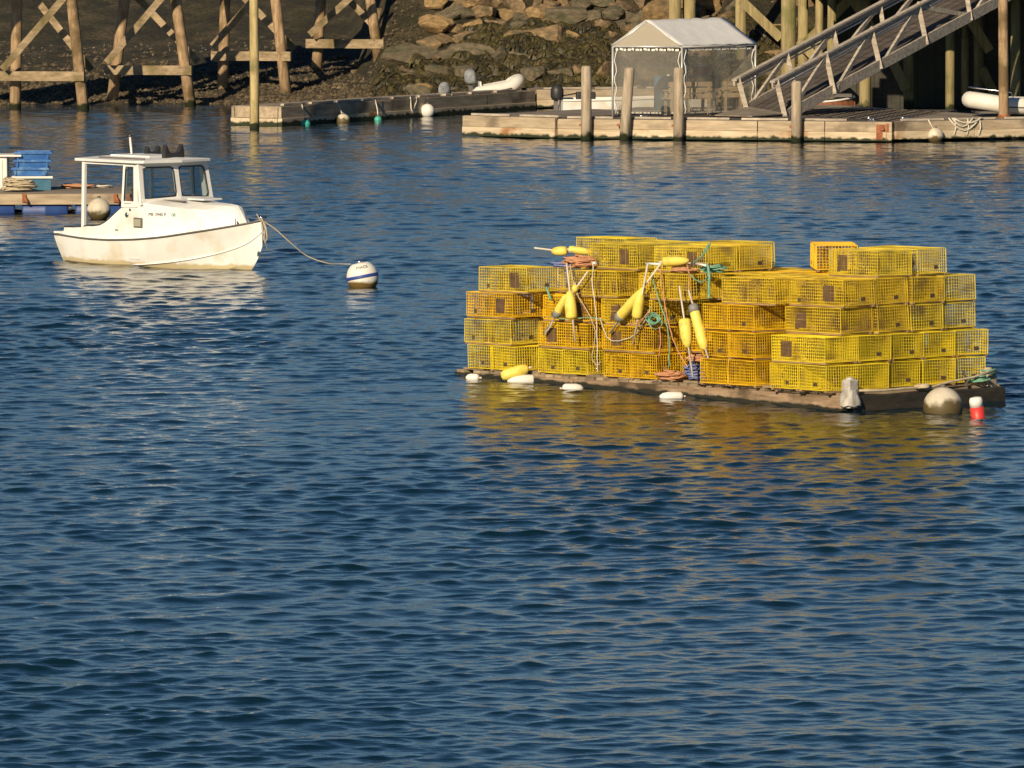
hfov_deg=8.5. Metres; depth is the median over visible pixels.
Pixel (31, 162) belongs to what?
fish crate
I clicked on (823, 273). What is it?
lobster trap
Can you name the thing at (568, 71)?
boulder
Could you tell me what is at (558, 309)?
lobster buoy
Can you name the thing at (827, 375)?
lobster trap
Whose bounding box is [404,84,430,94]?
boulder
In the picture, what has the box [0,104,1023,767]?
water
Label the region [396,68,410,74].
boulder
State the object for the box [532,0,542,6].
boulder
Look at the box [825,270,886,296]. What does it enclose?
lobster trap
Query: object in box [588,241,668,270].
lobster trap
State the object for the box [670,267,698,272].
rope pile
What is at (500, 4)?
boulder
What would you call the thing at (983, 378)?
rope knot
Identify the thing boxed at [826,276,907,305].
lobster trap
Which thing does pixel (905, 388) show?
edge rope
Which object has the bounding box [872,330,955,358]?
lobster trap
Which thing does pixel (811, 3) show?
boulder
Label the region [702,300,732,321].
lobster trap
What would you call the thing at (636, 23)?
boulder
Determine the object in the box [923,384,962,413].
raft ball
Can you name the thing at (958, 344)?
lobster trap
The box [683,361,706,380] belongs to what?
rope coil
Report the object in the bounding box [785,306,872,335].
lobster trap
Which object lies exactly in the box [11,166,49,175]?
fish crate
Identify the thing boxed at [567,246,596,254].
lobster buoy
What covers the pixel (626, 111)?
dock post
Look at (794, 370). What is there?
lobster trap
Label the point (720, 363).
lobster trap
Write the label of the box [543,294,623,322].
lobster trap
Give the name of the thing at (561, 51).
boulder
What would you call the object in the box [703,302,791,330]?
lobster trap
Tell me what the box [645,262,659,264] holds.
pipe piece
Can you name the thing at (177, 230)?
cabin boat
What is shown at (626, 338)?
hanging rope
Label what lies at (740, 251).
lobster trap
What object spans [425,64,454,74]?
boulder
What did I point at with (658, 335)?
lobster trap
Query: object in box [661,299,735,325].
lobster trap
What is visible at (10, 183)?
rope heap
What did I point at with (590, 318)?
hanging rope
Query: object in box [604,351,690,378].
lobster trap
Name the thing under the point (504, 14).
boulder
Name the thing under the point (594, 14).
boulder
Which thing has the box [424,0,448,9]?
boulder
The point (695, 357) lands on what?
rope coil
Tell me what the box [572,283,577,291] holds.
net float
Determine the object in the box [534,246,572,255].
lobster buoy
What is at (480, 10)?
boulder
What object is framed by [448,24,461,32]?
boulder
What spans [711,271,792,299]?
lobster trap
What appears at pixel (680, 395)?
foam float
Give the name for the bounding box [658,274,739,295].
lobster trap
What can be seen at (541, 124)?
short float
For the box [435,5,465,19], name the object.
boulder
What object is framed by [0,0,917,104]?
shore
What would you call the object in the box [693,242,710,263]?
hanging rope
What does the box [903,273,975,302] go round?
lobster trap
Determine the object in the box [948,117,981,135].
mooring line
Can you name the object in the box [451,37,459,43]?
boulder
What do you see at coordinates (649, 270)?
lobster trap
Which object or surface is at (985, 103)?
inflatable boat
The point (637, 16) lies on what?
boulder
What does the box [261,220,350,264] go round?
mooring rope
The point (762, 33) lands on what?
boulder
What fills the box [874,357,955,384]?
lobster trap
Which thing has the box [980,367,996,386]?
bollard
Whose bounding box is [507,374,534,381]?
foam float
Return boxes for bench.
[662,82,711,115]
[716,81,743,113]
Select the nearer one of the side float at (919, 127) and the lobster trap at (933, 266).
the lobster trap at (933, 266)
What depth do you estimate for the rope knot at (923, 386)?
85.39 m
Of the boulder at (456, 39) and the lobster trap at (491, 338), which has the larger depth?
the boulder at (456, 39)
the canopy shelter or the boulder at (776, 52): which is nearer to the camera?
the canopy shelter
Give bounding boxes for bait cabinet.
[0,153,21,189]
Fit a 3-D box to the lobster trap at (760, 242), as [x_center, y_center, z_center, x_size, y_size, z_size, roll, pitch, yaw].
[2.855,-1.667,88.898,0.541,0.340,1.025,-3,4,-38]
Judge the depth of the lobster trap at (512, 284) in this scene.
90.16 m
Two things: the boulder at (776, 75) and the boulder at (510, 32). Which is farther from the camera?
the boulder at (510, 32)
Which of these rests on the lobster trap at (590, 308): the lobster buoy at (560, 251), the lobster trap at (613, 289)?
the lobster trap at (613, 289)
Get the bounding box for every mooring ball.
[87,196,110,219]
[421,102,434,116]
[928,119,943,141]
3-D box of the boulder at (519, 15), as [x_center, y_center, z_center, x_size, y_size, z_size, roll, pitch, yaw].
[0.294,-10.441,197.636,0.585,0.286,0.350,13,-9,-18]
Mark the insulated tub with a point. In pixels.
(43, 182)
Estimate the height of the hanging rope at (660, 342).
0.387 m
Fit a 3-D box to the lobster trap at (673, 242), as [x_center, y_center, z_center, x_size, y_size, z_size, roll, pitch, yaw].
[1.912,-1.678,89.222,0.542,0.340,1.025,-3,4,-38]
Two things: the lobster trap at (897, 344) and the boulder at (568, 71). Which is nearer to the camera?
the lobster trap at (897, 344)
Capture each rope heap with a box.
[0,177,37,190]
[60,183,95,187]
[93,185,112,187]
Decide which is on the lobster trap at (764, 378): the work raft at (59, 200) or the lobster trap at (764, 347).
the lobster trap at (764, 347)
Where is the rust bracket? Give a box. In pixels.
[876,123,888,140]
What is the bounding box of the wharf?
[669,0,1023,116]
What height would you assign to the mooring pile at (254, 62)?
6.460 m
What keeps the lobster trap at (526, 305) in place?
on the lobster trap at (528, 326)
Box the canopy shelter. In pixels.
[612,17,756,115]
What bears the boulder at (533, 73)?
on the shore
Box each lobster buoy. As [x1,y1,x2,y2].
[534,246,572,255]
[543,271,588,333]
[565,263,576,340]
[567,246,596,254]
[609,262,661,333]
[632,263,647,344]
[659,256,704,265]
[678,286,693,376]
[688,290,708,358]
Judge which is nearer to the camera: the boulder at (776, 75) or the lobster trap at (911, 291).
the lobster trap at (911, 291)
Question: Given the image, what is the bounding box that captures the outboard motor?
[437,82,451,95]
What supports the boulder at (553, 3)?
on the shore
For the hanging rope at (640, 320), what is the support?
attached to the lobster buoy at (638, 308)
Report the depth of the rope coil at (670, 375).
87.46 m
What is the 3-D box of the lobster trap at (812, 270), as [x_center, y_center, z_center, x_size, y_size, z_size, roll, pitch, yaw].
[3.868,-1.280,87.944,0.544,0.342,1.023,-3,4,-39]
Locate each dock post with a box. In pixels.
[579,66,592,139]
[617,67,634,139]
[672,67,685,140]
[789,81,802,141]
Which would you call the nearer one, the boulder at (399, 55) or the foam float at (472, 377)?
the foam float at (472, 377)
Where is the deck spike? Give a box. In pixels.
[962,370,967,385]
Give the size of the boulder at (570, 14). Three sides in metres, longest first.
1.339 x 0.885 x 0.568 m
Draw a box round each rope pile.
[550,261,577,267]
[562,254,599,267]
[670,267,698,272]
[699,264,726,272]
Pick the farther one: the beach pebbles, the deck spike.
the beach pebbles
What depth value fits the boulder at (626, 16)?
197.46 m
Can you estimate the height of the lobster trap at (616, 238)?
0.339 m
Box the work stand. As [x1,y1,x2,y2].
[684,75,721,111]
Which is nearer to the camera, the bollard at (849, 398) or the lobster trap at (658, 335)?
the bollard at (849, 398)
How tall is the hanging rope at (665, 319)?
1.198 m
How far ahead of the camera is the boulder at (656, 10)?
197.23 m
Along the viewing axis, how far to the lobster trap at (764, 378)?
86.30 m
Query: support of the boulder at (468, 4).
on the shore
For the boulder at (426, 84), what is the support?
on the shore
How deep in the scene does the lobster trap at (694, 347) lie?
88.06 m
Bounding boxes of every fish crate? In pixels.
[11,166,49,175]
[13,158,50,166]
[14,150,51,158]
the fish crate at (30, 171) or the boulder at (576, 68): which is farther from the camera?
the boulder at (576, 68)
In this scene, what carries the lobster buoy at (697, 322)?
hanging from the rope
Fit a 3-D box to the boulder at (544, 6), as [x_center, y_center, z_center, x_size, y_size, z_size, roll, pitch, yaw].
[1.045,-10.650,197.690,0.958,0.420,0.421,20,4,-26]
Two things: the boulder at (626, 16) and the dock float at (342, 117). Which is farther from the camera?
the boulder at (626, 16)
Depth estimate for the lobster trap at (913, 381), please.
85.69 m
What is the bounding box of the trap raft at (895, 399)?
[454,367,1004,411]
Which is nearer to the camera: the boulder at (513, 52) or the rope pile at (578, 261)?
the rope pile at (578, 261)
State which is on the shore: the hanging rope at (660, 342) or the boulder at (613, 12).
the boulder at (613, 12)
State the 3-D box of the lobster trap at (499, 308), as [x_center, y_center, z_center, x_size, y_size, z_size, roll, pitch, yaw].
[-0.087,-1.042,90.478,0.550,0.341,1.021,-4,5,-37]
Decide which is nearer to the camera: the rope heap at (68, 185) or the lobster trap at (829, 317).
the lobster trap at (829, 317)
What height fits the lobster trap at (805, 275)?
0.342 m
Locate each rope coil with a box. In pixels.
[654,369,687,380]
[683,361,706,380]
[685,353,704,360]
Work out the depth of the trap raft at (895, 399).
86.17 m
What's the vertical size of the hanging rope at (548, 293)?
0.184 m
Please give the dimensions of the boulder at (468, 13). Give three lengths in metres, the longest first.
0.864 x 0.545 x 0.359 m
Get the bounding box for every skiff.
[551,84,706,110]
[818,93,855,105]
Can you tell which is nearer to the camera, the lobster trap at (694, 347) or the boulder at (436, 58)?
the lobster trap at (694, 347)
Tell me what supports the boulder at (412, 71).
on the shore
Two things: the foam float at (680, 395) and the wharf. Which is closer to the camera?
the foam float at (680, 395)
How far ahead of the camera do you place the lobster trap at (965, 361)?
86.37 m
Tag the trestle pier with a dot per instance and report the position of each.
(115, 70)
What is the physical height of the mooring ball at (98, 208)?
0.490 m
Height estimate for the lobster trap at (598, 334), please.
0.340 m
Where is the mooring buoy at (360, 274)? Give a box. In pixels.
[346,260,378,287]
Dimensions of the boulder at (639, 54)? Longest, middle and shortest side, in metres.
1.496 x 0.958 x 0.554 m
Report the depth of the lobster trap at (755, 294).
86.17 m
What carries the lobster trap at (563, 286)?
on the lobster trap at (592, 305)
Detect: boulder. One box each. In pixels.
[377,8,381,19]
[381,43,437,66]
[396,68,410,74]
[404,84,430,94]
[408,69,417,74]
[416,33,454,48]
[416,83,431,93]
[418,14,455,33]
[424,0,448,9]
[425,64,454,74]
[432,55,440,61]
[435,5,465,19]
[436,49,462,60]
[444,0,465,8]
[447,42,495,55]
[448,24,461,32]
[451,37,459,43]
[452,31,472,41]
[454,65,479,76]
[459,8,475,19]
[460,18,482,30]
[463,0,475,8]
[471,0,493,6]
[471,5,495,18]
[485,18,509,24]
[487,69,497,77]
[491,46,507,59]
[492,0,507,7]
[496,8,514,20]
[503,30,531,37]
[507,0,527,13]
[508,51,531,59]
[509,20,528,27]
[513,12,527,20]
[520,65,545,81]
[525,6,544,18]
[531,24,563,41]
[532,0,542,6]
[536,4,556,9]
[543,0,559,6]
[544,6,587,23]
[546,66,573,77]
[556,0,571,5]
[558,47,564,55]
[566,30,579,36]
[571,0,592,10]
[572,64,580,74]
[583,9,604,20]
[590,0,615,6]
[594,19,613,27]
[596,61,620,76]
[601,5,624,20]
[608,0,630,10]
[608,31,618,36]
[612,19,625,29]
[619,10,635,21]
[620,48,668,60]
[625,24,634,32]
[628,20,642,26]
[630,9,642,22]
[634,0,649,8]
[641,0,668,20]
[682,5,705,17]
[688,48,711,57]
[696,0,721,11]
[710,10,719,15]
[716,10,733,18]
[721,84,753,102]
[725,0,734,10]
[757,29,769,36]
[758,64,797,77]
[765,50,780,55]
[796,0,814,6]
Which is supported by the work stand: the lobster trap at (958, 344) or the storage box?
the storage box
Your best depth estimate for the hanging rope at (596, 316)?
88.42 m
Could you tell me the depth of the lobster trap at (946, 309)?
86.26 m
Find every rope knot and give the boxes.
[914,383,929,388]
[967,375,990,382]
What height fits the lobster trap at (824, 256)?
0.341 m
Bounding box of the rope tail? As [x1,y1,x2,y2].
[256,214,267,249]
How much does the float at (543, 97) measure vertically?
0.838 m
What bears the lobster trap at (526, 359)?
on the trap raft at (895, 399)
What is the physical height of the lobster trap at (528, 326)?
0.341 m
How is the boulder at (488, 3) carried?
on the shore
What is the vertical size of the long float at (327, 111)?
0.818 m
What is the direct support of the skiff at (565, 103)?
on the water
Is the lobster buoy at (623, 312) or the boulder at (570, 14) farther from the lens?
the boulder at (570, 14)
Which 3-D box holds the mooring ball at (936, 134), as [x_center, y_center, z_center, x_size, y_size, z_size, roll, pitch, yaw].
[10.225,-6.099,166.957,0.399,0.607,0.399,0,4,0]
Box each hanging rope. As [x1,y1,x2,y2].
[545,286,552,300]
[550,316,602,319]
[570,264,600,365]
[591,263,597,372]
[600,307,650,340]
[625,310,648,326]
[650,271,669,366]
[658,328,660,356]
[659,266,687,366]
[688,272,707,282]
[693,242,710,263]
[706,263,710,298]
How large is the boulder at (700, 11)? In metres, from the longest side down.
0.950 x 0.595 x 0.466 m
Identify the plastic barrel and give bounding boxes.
[653,75,673,111]
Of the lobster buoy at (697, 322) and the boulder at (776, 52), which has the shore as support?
the boulder at (776, 52)
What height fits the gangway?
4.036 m
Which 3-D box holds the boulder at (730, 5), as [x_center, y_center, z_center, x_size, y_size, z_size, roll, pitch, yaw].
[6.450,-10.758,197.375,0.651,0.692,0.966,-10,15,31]
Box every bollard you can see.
[839,377,860,408]
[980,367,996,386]
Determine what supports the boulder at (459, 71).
on the shore
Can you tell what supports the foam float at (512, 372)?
on the foam float at (525, 378)
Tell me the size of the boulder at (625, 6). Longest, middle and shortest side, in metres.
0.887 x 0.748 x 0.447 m
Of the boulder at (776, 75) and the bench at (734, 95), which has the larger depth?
the boulder at (776, 75)
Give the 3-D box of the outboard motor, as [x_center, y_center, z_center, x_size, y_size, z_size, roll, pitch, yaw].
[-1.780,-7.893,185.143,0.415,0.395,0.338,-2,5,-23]
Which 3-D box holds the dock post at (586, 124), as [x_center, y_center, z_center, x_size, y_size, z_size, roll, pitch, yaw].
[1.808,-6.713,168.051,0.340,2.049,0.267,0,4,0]
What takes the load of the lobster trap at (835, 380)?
on the trap raft at (895, 399)
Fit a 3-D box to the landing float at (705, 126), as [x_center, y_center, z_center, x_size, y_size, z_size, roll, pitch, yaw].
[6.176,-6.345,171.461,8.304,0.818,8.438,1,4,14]
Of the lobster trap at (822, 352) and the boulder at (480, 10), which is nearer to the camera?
the lobster trap at (822, 352)
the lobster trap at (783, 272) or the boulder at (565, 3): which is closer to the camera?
the lobster trap at (783, 272)
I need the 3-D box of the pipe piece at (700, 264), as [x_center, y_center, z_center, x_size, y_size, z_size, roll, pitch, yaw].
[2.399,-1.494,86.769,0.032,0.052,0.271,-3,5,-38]
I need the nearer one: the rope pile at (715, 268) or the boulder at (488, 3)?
the rope pile at (715, 268)
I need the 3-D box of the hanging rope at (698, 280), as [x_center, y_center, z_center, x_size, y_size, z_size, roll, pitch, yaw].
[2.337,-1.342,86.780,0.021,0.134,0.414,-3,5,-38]
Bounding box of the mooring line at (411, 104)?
[410,96,416,112]
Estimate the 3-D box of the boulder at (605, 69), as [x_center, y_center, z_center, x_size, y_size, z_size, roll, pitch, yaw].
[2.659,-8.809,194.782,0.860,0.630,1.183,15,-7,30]
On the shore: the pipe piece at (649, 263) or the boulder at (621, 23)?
the boulder at (621, 23)
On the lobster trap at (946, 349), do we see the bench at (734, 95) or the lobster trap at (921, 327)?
the lobster trap at (921, 327)
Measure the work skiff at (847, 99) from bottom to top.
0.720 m
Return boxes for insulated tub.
[12,175,52,189]
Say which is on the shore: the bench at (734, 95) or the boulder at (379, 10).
the boulder at (379, 10)
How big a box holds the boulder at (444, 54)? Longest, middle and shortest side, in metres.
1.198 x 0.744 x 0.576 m
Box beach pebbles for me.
[0,0,422,104]
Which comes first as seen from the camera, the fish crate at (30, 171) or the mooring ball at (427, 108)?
the fish crate at (30, 171)
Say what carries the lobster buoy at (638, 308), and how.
hanging from the lobster trap at (667, 286)
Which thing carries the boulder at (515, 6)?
on the shore
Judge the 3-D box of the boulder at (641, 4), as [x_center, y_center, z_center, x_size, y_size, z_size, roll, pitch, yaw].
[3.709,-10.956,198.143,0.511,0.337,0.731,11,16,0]
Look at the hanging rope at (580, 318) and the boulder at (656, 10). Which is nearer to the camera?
the hanging rope at (580, 318)
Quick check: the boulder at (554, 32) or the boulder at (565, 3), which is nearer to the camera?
the boulder at (554, 32)
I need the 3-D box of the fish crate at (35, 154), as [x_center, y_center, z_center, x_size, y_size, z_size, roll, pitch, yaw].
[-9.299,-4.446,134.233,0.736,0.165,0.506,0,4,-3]
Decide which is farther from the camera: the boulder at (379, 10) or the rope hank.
the boulder at (379, 10)
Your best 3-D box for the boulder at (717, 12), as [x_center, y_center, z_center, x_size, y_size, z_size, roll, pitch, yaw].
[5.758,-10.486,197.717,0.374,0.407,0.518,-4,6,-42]
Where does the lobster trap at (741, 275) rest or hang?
on the lobster trap at (718, 311)
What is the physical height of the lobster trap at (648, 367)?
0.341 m
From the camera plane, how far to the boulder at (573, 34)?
196.22 m
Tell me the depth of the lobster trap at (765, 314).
86.27 m
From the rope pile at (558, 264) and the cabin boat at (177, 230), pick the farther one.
the cabin boat at (177, 230)
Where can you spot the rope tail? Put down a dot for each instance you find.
(264, 239)
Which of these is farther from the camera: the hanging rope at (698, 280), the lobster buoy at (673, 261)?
the lobster buoy at (673, 261)
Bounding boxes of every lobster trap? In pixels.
[464,317,541,345]
[466,291,544,319]
[467,344,552,369]
[479,265,557,293]
[490,344,573,370]
[513,291,590,317]
[513,317,568,343]
[538,321,618,349]
[538,348,621,375]
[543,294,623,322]
[558,267,638,292]
[562,321,631,343]
[562,348,637,376]
[563,292,630,317]
[569,269,649,297]
[576,236,656,262]
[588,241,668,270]
[601,297,683,326]
[602,324,685,353]
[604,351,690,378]
[613,269,679,295]
[613,327,679,347]
[620,296,689,320]
[628,239,699,268]
[631,351,718,380]
[639,272,720,300]
[654,244,737,272]
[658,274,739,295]
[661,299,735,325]
[661,324,738,352]
[689,242,771,271]
[695,240,774,267]
[695,351,744,377]
[697,270,768,294]
[700,357,780,385]
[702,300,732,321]
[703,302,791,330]
[703,329,786,358]
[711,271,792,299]
[722,276,806,305]
[727,304,814,331]
[728,331,811,359]
[728,358,816,387]
[740,270,822,295]
[765,273,848,300]
[770,362,859,390]
[771,267,802,269]
[771,333,857,364]
[778,269,833,272]
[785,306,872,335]
[789,277,874,307]
[794,356,875,382]
[795,307,878,328]
[799,361,888,392]
[803,273,872,295]
[808,333,890,362]
[810,242,857,271]
[824,304,909,333]
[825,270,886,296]
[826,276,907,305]
[829,248,911,277]
[841,331,923,360]
[841,359,919,387]
[859,245,946,275]
[860,275,944,303]
[861,302,943,331]
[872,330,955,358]
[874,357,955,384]
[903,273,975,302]
[905,300,975,329]
[906,328,987,356]
[908,355,985,384]
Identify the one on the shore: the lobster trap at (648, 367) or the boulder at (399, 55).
the boulder at (399, 55)
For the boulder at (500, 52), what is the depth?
195.14 m
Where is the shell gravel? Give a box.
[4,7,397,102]
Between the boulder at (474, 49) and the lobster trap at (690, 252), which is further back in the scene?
the boulder at (474, 49)
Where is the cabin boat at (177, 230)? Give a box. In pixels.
[52,134,266,269]
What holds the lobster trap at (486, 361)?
on the trap raft at (895, 399)
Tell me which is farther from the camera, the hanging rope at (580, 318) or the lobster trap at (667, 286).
the hanging rope at (580, 318)
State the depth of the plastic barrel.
172.53 m
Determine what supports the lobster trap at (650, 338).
on the lobster trap at (648, 367)
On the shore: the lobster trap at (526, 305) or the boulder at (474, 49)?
the boulder at (474, 49)
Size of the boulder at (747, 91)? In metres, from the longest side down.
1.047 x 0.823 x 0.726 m
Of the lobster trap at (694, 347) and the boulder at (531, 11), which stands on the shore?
the boulder at (531, 11)
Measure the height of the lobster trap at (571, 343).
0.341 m
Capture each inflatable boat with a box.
[464,69,524,90]
[962,87,1023,114]
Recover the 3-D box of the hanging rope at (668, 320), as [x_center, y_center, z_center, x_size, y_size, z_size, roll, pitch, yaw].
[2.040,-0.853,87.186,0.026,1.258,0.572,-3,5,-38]
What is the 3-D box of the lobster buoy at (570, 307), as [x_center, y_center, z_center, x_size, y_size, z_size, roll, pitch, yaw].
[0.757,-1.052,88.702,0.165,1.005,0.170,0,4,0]
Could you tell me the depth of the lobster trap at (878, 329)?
85.56 m
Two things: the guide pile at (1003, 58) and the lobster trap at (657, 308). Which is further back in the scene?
the guide pile at (1003, 58)
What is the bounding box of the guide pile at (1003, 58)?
[998,0,1009,138]
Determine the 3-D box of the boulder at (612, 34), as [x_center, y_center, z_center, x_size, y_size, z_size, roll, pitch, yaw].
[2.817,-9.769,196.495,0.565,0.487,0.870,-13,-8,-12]
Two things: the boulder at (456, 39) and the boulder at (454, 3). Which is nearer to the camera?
the boulder at (456, 39)
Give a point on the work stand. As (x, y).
(713, 87)
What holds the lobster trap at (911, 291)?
on the lobster trap at (921, 327)
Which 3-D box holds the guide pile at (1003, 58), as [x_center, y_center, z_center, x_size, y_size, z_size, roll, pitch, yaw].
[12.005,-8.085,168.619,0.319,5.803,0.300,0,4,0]
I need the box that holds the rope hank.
[645,312,662,328]
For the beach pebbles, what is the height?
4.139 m
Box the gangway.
[714,0,1010,116]
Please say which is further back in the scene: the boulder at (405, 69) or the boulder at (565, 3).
the boulder at (565, 3)
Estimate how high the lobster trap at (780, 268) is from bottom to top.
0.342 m
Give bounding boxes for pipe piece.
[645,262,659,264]
[695,262,710,266]
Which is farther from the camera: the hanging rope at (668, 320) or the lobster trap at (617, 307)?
the lobster trap at (617, 307)
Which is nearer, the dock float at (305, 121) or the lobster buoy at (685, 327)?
the lobster buoy at (685, 327)
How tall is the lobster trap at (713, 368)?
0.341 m
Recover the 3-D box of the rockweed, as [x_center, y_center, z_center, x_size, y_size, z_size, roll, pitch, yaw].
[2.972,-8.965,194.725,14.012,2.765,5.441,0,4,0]
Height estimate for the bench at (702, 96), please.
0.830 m
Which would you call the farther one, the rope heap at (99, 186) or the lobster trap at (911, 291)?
the rope heap at (99, 186)
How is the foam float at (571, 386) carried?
on the water
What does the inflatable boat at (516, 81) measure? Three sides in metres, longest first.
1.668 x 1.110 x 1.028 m
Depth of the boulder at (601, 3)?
198.03 m
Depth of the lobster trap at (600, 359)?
89.06 m
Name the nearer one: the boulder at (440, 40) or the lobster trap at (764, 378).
the lobster trap at (764, 378)
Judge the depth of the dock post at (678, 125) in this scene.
167.38 m
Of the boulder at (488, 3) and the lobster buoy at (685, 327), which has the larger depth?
the boulder at (488, 3)
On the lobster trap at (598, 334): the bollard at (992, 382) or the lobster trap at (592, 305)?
the lobster trap at (592, 305)
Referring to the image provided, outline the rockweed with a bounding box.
[369,15,814,104]
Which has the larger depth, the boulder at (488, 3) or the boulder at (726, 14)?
the boulder at (488, 3)
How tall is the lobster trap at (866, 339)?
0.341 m
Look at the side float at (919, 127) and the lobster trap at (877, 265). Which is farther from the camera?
the side float at (919, 127)
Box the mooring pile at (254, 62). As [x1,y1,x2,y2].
[249,0,258,127]
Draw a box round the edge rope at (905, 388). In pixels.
[858,369,996,391]
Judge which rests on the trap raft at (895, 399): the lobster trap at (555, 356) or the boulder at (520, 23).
the lobster trap at (555, 356)
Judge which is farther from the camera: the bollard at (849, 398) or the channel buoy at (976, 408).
the bollard at (849, 398)
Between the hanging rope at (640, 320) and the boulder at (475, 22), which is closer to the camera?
the hanging rope at (640, 320)
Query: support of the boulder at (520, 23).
on the shore
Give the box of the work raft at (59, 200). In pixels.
[0,186,131,213]
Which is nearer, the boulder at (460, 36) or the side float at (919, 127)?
the side float at (919, 127)
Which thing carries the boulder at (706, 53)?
on the shore
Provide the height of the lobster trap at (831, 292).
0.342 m
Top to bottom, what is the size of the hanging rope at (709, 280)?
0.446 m
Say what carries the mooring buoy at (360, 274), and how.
on the water
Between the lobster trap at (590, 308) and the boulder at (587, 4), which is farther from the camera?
the boulder at (587, 4)
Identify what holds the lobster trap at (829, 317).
on the lobster trap
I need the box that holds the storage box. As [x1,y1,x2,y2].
[693,65,709,75]
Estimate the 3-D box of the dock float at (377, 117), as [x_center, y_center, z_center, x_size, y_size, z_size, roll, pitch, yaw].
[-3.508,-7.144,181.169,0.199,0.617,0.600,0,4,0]
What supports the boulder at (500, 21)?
on the shore
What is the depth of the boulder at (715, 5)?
197.89 m
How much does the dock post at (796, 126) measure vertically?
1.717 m
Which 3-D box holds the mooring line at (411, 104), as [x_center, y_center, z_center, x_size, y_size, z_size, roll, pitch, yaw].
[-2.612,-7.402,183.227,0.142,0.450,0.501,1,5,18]
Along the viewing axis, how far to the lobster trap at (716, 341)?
86.62 m
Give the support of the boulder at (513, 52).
on the shore
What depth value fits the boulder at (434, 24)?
196.66 m
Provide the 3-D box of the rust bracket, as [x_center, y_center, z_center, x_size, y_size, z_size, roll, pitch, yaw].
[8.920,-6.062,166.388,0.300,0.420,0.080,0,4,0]
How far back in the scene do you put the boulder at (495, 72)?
194.45 m
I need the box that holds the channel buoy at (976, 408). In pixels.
[969,397,984,418]
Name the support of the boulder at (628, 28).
on the shore
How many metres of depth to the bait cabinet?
134.03 m
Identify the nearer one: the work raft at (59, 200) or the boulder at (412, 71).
the work raft at (59, 200)
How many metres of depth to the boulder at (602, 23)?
196.61 m
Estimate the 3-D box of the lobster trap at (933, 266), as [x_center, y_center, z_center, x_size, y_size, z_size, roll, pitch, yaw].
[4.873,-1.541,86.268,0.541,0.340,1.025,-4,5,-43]
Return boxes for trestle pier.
[0,0,384,109]
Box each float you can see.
[231,89,535,125]
[300,104,310,124]
[336,102,349,121]
[374,100,381,119]
[462,109,658,137]
[466,374,481,379]
[501,364,531,380]
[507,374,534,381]
[521,87,653,107]
[558,107,956,140]
[560,384,582,388]
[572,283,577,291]
[659,392,685,398]
[695,105,1023,141]

